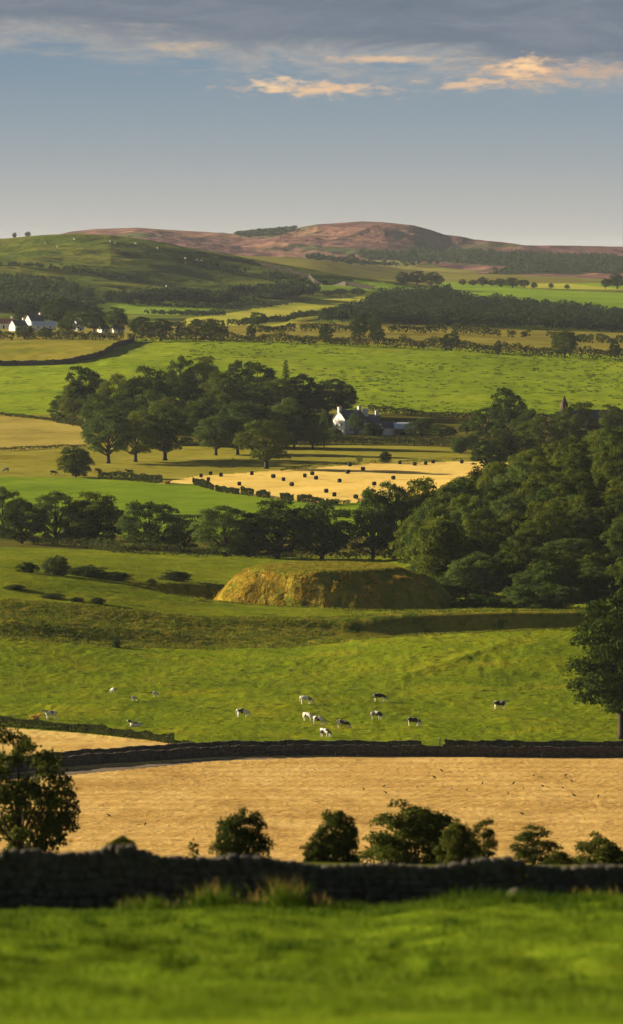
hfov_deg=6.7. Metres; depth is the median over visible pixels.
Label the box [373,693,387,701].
cow
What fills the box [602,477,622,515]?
broadleaf tree
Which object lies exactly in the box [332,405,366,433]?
farmhouse
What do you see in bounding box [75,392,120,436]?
broadleaf tree
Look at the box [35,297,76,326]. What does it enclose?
broadleaf tree
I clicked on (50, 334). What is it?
hedge
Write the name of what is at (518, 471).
broadleaf tree
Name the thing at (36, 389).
green field
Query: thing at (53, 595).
thorn bush
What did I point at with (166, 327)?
broadleaf tree
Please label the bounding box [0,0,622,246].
sky
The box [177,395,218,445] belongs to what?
broadleaf tree
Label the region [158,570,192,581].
thorn bush
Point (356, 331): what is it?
broadleaf tree
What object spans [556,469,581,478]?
broadleaf tree
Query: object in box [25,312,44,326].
cottage
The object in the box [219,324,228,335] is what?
broadleaf tree
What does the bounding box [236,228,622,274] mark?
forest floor
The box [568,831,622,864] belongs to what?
shrub
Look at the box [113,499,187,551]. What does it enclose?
broadleaf tree
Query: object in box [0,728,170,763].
hay field
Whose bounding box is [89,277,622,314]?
green field
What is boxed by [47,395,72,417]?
broadleaf tree
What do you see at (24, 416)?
hedge
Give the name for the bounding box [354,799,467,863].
shrub
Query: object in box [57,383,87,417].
broadleaf tree
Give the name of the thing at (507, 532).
broadleaf tree
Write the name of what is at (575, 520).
broadleaf tree
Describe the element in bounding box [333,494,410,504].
hedge
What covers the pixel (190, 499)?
green field
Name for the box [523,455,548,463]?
broadleaf tree
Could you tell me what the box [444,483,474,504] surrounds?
broadleaf tree
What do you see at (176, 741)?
hedge
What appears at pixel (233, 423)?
broadleaf tree
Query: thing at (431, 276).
broadleaf tree
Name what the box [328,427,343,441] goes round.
bush
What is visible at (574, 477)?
broadleaf tree
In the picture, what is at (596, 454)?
broadleaf tree
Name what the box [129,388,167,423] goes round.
broadleaf tree
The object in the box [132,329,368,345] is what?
hedge
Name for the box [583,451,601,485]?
broadleaf tree
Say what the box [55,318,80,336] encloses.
broadleaf tree
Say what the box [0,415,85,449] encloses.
field
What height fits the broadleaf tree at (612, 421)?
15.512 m
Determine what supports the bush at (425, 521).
on the pasture at (81, 589)
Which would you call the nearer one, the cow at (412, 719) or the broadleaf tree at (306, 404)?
the cow at (412, 719)
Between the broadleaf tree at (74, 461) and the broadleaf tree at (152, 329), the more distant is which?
the broadleaf tree at (152, 329)
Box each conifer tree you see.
[280,359,289,387]
[316,409,331,447]
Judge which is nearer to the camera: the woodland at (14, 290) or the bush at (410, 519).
the bush at (410, 519)
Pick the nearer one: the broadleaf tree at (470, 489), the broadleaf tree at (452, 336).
the broadleaf tree at (470, 489)
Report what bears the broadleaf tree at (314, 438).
on the pasture at (193, 459)
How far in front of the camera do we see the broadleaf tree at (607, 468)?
1267.87 m
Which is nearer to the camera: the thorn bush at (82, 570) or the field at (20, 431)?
the thorn bush at (82, 570)
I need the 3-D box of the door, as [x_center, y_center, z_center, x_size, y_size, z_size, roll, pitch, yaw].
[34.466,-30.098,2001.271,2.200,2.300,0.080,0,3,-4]
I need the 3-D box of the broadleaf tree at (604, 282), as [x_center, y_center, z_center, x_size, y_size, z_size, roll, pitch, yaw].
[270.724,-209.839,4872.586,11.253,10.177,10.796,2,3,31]
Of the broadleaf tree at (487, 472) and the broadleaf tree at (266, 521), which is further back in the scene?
the broadleaf tree at (487, 472)
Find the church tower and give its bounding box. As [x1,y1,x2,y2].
[560,396,567,414]
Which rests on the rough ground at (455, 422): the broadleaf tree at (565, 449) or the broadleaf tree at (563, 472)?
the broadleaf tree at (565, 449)
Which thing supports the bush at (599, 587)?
on the pasture at (81, 589)
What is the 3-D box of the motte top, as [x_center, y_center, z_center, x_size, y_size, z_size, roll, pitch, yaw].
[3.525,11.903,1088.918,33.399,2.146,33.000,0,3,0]
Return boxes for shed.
[32,321,56,329]
[97,325,110,332]
[112,326,124,332]
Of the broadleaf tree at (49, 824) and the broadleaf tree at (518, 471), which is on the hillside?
the broadleaf tree at (49, 824)
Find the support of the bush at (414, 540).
on the pasture at (81, 589)
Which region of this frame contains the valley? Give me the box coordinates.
[234,255,620,285]
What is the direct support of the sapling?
on the hillside
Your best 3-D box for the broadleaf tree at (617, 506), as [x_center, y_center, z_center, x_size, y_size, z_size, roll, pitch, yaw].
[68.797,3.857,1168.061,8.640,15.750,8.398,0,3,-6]
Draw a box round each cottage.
[0,316,13,328]
[8,318,27,330]
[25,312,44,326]
[74,317,83,330]
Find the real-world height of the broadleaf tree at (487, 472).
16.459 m
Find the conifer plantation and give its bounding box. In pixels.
[318,283,622,332]
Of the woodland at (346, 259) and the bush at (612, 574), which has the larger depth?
the woodland at (346, 259)
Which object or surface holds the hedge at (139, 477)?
on the green field at (190, 499)
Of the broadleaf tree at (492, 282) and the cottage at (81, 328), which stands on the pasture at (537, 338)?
the cottage at (81, 328)
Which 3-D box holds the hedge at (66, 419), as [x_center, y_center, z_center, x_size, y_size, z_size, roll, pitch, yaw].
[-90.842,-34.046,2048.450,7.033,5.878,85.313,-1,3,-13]
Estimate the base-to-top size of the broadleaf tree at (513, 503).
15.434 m
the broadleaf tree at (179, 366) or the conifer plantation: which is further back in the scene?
the conifer plantation
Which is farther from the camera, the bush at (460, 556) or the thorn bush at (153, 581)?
the bush at (460, 556)
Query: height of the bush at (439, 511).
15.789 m
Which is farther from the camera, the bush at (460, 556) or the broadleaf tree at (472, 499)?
the broadleaf tree at (472, 499)
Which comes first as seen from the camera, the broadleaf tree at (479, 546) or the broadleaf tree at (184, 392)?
the broadleaf tree at (479, 546)
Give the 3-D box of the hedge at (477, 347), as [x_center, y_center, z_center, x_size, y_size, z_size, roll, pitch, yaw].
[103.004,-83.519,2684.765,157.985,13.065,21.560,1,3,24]
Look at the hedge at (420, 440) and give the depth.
1930.27 m
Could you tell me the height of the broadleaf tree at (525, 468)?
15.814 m
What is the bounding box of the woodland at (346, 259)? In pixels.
[305,250,458,266]
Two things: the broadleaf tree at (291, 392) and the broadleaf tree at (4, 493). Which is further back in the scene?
the broadleaf tree at (291, 392)
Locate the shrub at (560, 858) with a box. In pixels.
[540,850,574,864]
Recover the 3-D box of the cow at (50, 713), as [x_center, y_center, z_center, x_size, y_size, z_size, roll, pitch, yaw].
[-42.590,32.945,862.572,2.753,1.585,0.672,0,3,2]
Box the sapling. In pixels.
[186,838,198,857]
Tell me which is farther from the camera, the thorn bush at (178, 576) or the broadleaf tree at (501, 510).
the broadleaf tree at (501, 510)
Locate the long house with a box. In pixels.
[572,410,615,426]
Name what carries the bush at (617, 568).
on the pasture at (81, 589)
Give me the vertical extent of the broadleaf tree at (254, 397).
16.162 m
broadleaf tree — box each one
[0,486,26,538]
[0,499,46,543]
[0,725,80,853]
[11,300,47,319]
[15,324,35,337]
[28,489,84,542]
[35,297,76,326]
[36,328,52,338]
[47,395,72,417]
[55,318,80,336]
[56,445,94,476]
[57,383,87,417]
[58,491,129,546]
[62,498,104,544]
[63,365,105,422]
[64,309,82,322]
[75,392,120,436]
[77,306,108,332]
[80,407,134,462]
[93,371,134,408]
[102,306,130,327]
[104,400,150,442]
[110,408,162,461]
[111,378,155,409]
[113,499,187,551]
[123,364,177,409]
[126,316,154,337]
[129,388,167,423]
[136,405,195,460]
[145,325,156,338]
[146,395,193,444]
[153,319,173,334]
[164,355,198,401]
[167,374,212,414]
[167,519,200,552]
[174,324,186,337]
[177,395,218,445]
[184,319,204,337]
[184,354,220,402]
[186,505,256,556]
[191,415,237,454]
[198,369,247,412]
[199,319,220,339]
[202,400,228,446]
[216,403,258,454]
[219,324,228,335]
[219,359,252,399]
[227,522,267,556]
[228,382,274,412]
[228,400,259,448]
[232,419,294,468]
[237,402,277,441]
[239,497,313,557]
[241,360,282,412]
[246,324,256,336]
[247,312,269,326]
[257,378,299,418]
[265,396,305,448]
[280,408,308,448]
[286,497,353,558]
[287,373,325,417]
[293,389,327,414]
[299,414,326,448]
[312,378,348,416]
[318,324,335,341]
[319,290,334,295]
[329,380,358,409]
[333,288,349,295]
[347,412,363,434]
[348,315,368,337]
[348,484,398,559]
[349,288,366,295]
[366,317,381,329]
[367,480,416,558]
[369,325,385,340]
[392,476,442,526]
[394,271,411,284]
[402,417,437,437]
[408,270,425,285]
[423,271,439,286]
[427,424,458,438]
[435,275,444,284]
[439,332,461,350]
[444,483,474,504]
[444,492,467,511]
[446,494,470,513]
[448,475,480,495]
[449,506,482,535]
[451,480,475,495]
[451,535,489,559]
[456,420,473,434]
[458,279,466,285]
[458,508,497,555]
[461,499,492,536]
[462,495,493,512]
[465,468,483,481]
[467,406,503,438]
[467,440,507,468]
[468,280,477,285]
[470,817,498,858]
[474,505,497,542]
[475,277,488,286]
[475,464,509,488]
[477,481,498,501]
[478,427,516,463]
[478,465,502,496]
[480,461,507,475]
[481,481,521,516]
[483,520,512,556]
[487,386,527,437]
[488,280,494,286]
[488,540,513,557]
[489,472,522,499]
[490,494,528,533]
[491,511,527,550]
[493,340,502,353]
[493,503,515,517]
[495,278,504,286]
[503,277,522,287]
[503,531,540,550]
[504,433,540,459]
[506,460,524,478]
[507,409,542,443]
[507,451,526,469]
[507,460,533,481]
[508,823,563,864]
[511,449,531,468]
[511,470,554,505]
[512,509,566,549]
[514,487,564,516]
[515,452,541,467]
[516,416,564,447]
[518,468,550,487]
[519,280,529,287]
[519,449,546,460]
[519,456,562,475]
[521,464,549,499]
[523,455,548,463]
[524,500,552,536]
[525,480,549,509]
[527,471,574,492]
[529,445,549,462]
[530,537,585,554]
[531,496,573,534]
[534,504,572,542]
[535,441,560,459]
[538,481,567,505]
[548,451,569,477]
[549,409,571,438]
[549,439,587,464]
[550,330,578,357]
[553,436,586,452]
[554,471,594,500]
[554,493,592,517]
[555,401,597,439]
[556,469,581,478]
[557,537,603,566]
[558,530,604,557]
[560,441,594,484]
[560,446,574,453]
[561,450,593,487]
[561,571,622,738]
[564,526,603,550]
[566,468,587,488]
[566,494,590,516]
[568,483,606,518]
[568,497,605,540]
[579,506,611,532]
[581,434,596,450]
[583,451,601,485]
[585,428,615,460]
[586,429,608,450]
[586,593,622,692]
[587,426,622,462]
[588,462,596,483]
[590,450,617,488]
[591,443,622,484]
[591,486,621,501]
[592,440,622,484]
[597,404,622,429]
[597,476,618,497]
[598,491,622,521]
[600,278,610,288]
[600,513,622,553]
[600,520,622,568]
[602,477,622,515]
[604,475,622,488]
[604,497,622,530]
[606,274,622,288]
[608,340,621,359]
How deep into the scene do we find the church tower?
2085.04 m
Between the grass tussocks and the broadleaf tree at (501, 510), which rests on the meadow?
the grass tussocks
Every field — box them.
[0,339,125,360]
[0,339,622,414]
[0,408,430,536]
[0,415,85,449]
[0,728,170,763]
[0,755,622,864]
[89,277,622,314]
[158,461,507,503]
[181,283,622,325]
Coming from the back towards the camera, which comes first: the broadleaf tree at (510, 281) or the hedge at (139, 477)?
the broadleaf tree at (510, 281)
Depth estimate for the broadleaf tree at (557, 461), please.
1331.00 m
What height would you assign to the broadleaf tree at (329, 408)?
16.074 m
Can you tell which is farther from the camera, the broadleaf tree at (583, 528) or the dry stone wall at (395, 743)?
the broadleaf tree at (583, 528)
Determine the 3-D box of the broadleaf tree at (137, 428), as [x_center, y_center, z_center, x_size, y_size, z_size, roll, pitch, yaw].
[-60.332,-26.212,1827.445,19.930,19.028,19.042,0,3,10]
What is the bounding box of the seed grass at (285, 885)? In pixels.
[119,875,620,909]
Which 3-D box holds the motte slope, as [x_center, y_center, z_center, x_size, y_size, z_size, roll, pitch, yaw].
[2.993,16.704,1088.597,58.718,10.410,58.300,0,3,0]
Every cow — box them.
[30,713,40,718]
[41,710,57,718]
[127,719,142,726]
[236,709,250,716]
[299,696,313,703]
[302,712,313,720]
[312,716,326,724]
[320,728,331,736]
[336,719,350,727]
[371,711,384,718]
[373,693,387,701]
[407,717,421,725]
[493,700,508,708]
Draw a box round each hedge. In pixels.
[0,329,132,339]
[0,412,77,424]
[0,444,86,449]
[0,716,174,743]
[6,528,32,542]
[32,536,308,557]
[50,414,87,429]
[97,470,162,482]
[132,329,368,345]
[171,310,318,326]
[173,509,361,520]
[173,739,195,743]
[192,477,324,503]
[257,321,622,343]
[279,458,462,470]
[297,433,478,448]
[309,549,405,559]
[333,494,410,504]
[368,334,622,358]
[368,404,556,418]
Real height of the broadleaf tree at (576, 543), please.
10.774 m
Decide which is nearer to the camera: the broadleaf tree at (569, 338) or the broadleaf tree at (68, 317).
the broadleaf tree at (569, 338)
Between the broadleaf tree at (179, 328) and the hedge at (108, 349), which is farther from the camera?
the broadleaf tree at (179, 328)
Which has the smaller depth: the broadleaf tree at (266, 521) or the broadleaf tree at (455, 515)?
the broadleaf tree at (455, 515)
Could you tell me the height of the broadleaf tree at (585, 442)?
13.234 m
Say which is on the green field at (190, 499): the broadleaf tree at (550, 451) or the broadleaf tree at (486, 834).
the broadleaf tree at (550, 451)
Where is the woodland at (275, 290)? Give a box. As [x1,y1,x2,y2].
[102,281,320,303]
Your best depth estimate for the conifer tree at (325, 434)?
1911.59 m
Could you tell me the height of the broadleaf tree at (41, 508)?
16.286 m
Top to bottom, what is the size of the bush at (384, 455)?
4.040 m
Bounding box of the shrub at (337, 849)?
[310,808,361,862]
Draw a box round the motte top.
[250,561,406,577]
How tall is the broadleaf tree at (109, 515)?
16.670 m
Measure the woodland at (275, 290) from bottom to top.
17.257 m
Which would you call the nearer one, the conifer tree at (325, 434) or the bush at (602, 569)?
the bush at (602, 569)
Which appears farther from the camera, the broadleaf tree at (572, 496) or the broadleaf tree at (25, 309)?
the broadleaf tree at (25, 309)
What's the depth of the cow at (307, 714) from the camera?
859.35 m
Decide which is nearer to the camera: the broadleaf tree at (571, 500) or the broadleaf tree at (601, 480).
the broadleaf tree at (571, 500)
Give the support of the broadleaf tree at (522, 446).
on the pasture at (193, 459)
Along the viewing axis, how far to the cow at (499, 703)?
878.28 m
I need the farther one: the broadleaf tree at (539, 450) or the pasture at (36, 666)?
the broadleaf tree at (539, 450)
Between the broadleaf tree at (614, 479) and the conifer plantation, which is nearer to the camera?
the broadleaf tree at (614, 479)
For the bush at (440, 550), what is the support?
on the pasture at (81, 589)
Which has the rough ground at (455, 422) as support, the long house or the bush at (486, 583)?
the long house
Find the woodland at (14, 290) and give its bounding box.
[0,273,94,308]
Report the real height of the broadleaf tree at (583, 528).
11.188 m
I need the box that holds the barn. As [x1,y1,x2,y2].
[393,422,415,434]
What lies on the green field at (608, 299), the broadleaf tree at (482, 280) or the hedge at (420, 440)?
the broadleaf tree at (482, 280)
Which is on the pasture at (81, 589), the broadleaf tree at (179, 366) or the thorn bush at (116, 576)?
the thorn bush at (116, 576)
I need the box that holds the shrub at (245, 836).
[208,807,276,857]
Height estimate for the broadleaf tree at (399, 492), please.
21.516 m
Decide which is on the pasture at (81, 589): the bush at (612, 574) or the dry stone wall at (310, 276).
the bush at (612, 574)
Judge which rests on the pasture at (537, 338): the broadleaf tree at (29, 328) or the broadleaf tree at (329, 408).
the broadleaf tree at (29, 328)
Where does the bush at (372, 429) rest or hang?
on the rough ground at (455, 422)
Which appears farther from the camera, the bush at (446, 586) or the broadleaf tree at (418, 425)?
the broadleaf tree at (418, 425)
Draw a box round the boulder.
[509,888,525,896]
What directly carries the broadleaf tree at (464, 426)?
on the rough ground at (455, 422)
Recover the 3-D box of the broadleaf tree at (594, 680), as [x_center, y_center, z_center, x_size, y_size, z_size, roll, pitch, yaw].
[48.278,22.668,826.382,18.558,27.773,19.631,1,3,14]
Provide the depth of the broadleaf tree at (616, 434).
1319.88 m
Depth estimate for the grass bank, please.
1009.10 m
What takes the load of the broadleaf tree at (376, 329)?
on the pasture at (537, 338)
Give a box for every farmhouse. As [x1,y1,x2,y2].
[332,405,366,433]
[362,407,380,432]
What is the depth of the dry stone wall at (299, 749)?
798.70 m
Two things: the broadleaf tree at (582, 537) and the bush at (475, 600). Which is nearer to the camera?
the bush at (475, 600)
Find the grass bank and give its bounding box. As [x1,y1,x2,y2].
[0,583,613,650]
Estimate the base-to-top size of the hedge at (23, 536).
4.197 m
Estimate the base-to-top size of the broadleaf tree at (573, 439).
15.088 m
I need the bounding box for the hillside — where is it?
[124,862,616,890]
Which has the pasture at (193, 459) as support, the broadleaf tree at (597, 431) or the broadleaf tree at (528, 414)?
the broadleaf tree at (528, 414)
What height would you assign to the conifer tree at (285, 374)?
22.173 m
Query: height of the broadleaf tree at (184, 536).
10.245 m
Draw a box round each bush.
[3,584,25,589]
[14,561,40,572]
[38,593,66,598]
[39,554,71,575]
[67,564,108,578]
[69,597,83,601]
[87,597,106,604]
[98,572,135,581]
[111,638,121,647]
[146,579,156,583]
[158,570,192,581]
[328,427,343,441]
[361,422,382,435]
[378,451,391,461]
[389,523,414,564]
[396,505,435,535]
[397,503,452,555]
[404,509,456,563]
[404,514,474,584]
[405,562,420,573]
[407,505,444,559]
[408,504,457,560]
[411,537,419,562]
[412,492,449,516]
[412,516,446,575]
[435,551,512,598]
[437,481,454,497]
[441,583,462,598]
[447,548,486,570]
[449,436,473,453]
[450,593,501,608]
[464,432,478,448]
[492,541,524,589]
[499,542,539,586]
[499,584,554,607]
[501,569,548,594]
[511,552,584,588]
[521,582,588,608]
[529,562,573,598]
[539,547,580,572]
[570,552,606,579]
[570,569,614,601]
[571,562,621,594]
[583,423,609,437]
[601,548,622,566]
[604,557,622,596]
[606,565,620,589]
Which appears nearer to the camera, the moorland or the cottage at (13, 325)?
the cottage at (13, 325)
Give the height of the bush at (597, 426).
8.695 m
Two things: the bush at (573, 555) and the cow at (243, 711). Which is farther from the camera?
the bush at (573, 555)
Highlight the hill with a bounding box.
[0,233,622,332]
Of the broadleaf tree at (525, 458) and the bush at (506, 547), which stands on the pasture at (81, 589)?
the bush at (506, 547)
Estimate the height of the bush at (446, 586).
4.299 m
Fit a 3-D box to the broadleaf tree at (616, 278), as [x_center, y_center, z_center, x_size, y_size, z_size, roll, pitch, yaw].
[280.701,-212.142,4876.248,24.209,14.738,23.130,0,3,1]
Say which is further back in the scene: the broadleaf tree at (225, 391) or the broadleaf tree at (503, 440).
the broadleaf tree at (225, 391)
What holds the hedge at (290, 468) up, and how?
on the stubble field at (356, 480)
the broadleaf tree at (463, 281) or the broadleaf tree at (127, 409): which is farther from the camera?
the broadleaf tree at (463, 281)
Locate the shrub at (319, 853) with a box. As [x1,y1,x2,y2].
[299,836,328,861]
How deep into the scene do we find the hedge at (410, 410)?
2115.15 m
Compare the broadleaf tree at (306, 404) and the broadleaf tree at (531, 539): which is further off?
the broadleaf tree at (306, 404)
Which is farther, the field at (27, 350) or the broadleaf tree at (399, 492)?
the field at (27, 350)
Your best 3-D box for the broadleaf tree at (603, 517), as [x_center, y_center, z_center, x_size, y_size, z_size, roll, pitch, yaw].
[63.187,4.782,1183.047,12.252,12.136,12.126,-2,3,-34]
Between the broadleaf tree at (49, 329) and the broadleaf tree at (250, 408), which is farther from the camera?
the broadleaf tree at (49, 329)
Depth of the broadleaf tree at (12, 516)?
1349.45 m
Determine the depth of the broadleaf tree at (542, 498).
1208.48 m
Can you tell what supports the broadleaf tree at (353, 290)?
on the hill
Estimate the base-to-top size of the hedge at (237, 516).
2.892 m
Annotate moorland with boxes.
[63,221,622,277]
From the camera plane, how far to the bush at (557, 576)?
1090.84 m
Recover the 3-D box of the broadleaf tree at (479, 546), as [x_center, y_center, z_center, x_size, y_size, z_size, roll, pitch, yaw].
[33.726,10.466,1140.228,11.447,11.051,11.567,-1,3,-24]
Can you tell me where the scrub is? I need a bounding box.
[0,254,336,315]
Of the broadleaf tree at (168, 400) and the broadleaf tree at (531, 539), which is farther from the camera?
the broadleaf tree at (168, 400)
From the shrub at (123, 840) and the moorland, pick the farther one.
the moorland
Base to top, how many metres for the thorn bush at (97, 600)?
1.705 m
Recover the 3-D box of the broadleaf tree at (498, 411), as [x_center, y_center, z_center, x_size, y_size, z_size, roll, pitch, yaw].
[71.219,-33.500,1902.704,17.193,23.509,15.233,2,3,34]
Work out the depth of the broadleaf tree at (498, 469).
1352.99 m
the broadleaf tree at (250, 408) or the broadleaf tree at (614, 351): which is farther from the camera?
the broadleaf tree at (614, 351)
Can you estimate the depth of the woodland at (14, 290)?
3923.38 m
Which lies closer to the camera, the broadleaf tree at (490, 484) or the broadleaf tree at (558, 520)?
the broadleaf tree at (558, 520)
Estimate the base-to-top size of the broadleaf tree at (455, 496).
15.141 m
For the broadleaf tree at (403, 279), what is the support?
on the hill
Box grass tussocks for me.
[0,873,622,989]
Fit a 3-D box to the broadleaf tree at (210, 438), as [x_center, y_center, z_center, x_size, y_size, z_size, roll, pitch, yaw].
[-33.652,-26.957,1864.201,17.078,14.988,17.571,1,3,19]
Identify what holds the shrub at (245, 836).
on the hillside
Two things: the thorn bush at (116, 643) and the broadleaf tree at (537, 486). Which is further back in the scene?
the broadleaf tree at (537, 486)
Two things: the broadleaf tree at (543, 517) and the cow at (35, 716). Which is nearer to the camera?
the cow at (35, 716)
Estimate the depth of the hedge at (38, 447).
1908.19 m
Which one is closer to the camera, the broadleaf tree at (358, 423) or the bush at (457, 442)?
the bush at (457, 442)
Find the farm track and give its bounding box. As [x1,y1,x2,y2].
[0,757,314,778]
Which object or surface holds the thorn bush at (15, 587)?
on the pasture at (81, 589)
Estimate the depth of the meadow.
81.03 m
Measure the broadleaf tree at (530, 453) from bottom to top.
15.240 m
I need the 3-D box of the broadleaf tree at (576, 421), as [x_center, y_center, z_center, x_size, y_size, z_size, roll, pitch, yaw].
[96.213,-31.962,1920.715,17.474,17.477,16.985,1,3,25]
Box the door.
[400,429,405,434]
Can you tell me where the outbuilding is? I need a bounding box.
[378,421,394,434]
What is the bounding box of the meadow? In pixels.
[0,902,622,1023]
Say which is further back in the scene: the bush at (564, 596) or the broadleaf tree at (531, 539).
the broadleaf tree at (531, 539)
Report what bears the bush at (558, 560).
on the pasture at (81, 589)
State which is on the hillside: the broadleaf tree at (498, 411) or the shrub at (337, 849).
the shrub at (337, 849)
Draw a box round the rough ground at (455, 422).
[0,414,587,555]
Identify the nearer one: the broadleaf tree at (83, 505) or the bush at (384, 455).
the broadleaf tree at (83, 505)
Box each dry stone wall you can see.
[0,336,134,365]
[0,844,622,911]
[1,744,622,772]
[29,739,421,759]
[218,255,374,288]
[443,739,622,750]
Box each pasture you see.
[0,322,622,354]
[0,410,550,490]
[0,547,614,616]
[0,630,622,755]
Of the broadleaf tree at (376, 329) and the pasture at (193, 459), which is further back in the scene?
the broadleaf tree at (376, 329)
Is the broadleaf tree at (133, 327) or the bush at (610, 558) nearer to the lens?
the bush at (610, 558)
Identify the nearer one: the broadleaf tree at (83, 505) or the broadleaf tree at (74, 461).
the broadleaf tree at (83, 505)
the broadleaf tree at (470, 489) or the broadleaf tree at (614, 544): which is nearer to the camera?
the broadleaf tree at (614, 544)
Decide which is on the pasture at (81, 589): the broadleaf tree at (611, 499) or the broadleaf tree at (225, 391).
the broadleaf tree at (611, 499)
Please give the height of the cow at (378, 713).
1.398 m
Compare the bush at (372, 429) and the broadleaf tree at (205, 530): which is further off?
the bush at (372, 429)
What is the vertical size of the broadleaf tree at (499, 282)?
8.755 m
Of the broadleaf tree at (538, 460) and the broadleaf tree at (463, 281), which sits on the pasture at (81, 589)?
the broadleaf tree at (538, 460)
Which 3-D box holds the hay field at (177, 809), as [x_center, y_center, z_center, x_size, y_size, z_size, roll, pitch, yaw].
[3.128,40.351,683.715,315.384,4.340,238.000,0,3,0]
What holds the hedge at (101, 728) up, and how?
on the pasture at (36, 666)
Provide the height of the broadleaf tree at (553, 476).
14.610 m
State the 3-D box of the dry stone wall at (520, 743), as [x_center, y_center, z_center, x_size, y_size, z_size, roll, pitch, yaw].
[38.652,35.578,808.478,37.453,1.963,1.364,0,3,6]
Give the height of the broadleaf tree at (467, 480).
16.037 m
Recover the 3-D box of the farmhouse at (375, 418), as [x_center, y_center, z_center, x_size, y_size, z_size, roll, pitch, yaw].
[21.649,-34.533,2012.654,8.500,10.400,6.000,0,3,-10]
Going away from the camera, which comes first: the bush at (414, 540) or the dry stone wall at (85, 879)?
the dry stone wall at (85, 879)
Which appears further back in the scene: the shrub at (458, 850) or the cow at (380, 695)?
the cow at (380, 695)
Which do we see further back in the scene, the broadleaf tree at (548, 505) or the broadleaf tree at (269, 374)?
the broadleaf tree at (269, 374)
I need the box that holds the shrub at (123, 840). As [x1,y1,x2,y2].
[105,835,137,849]
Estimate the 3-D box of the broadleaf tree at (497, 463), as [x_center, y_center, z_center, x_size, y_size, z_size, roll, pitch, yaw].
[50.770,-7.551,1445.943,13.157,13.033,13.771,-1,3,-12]
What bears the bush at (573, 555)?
on the pasture at (81, 589)
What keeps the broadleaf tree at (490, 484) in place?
on the pasture at (81, 589)
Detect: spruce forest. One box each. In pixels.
[234,225,296,236]
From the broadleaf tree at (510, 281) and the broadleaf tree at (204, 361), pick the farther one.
the broadleaf tree at (510, 281)
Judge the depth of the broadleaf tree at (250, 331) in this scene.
2724.21 m
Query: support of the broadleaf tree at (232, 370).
on the rough ground at (455, 422)
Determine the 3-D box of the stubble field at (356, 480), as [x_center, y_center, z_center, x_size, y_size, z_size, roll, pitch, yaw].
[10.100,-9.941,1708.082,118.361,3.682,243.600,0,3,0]
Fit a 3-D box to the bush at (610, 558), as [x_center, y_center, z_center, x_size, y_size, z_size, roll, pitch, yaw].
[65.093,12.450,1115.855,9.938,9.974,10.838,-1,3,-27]
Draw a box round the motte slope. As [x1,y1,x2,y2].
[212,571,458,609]
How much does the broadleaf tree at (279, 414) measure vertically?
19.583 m
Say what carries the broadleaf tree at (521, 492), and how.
on the pasture at (81, 589)
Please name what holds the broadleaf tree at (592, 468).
on the pasture at (81, 589)
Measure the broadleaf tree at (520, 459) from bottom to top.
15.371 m
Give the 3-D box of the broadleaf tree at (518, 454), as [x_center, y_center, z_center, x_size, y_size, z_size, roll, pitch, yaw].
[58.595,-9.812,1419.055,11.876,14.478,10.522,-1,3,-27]
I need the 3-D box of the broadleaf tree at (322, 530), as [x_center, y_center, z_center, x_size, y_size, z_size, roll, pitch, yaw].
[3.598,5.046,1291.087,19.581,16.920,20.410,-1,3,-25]
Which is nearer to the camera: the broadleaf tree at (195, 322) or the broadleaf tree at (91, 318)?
the broadleaf tree at (195, 322)
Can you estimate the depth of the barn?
2001.26 m
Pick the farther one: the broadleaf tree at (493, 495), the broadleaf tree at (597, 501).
the broadleaf tree at (493, 495)
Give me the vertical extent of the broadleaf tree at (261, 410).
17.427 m
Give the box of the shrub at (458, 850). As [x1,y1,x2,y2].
[431,818,481,863]
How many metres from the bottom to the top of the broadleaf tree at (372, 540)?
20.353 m
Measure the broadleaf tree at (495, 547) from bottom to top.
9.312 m

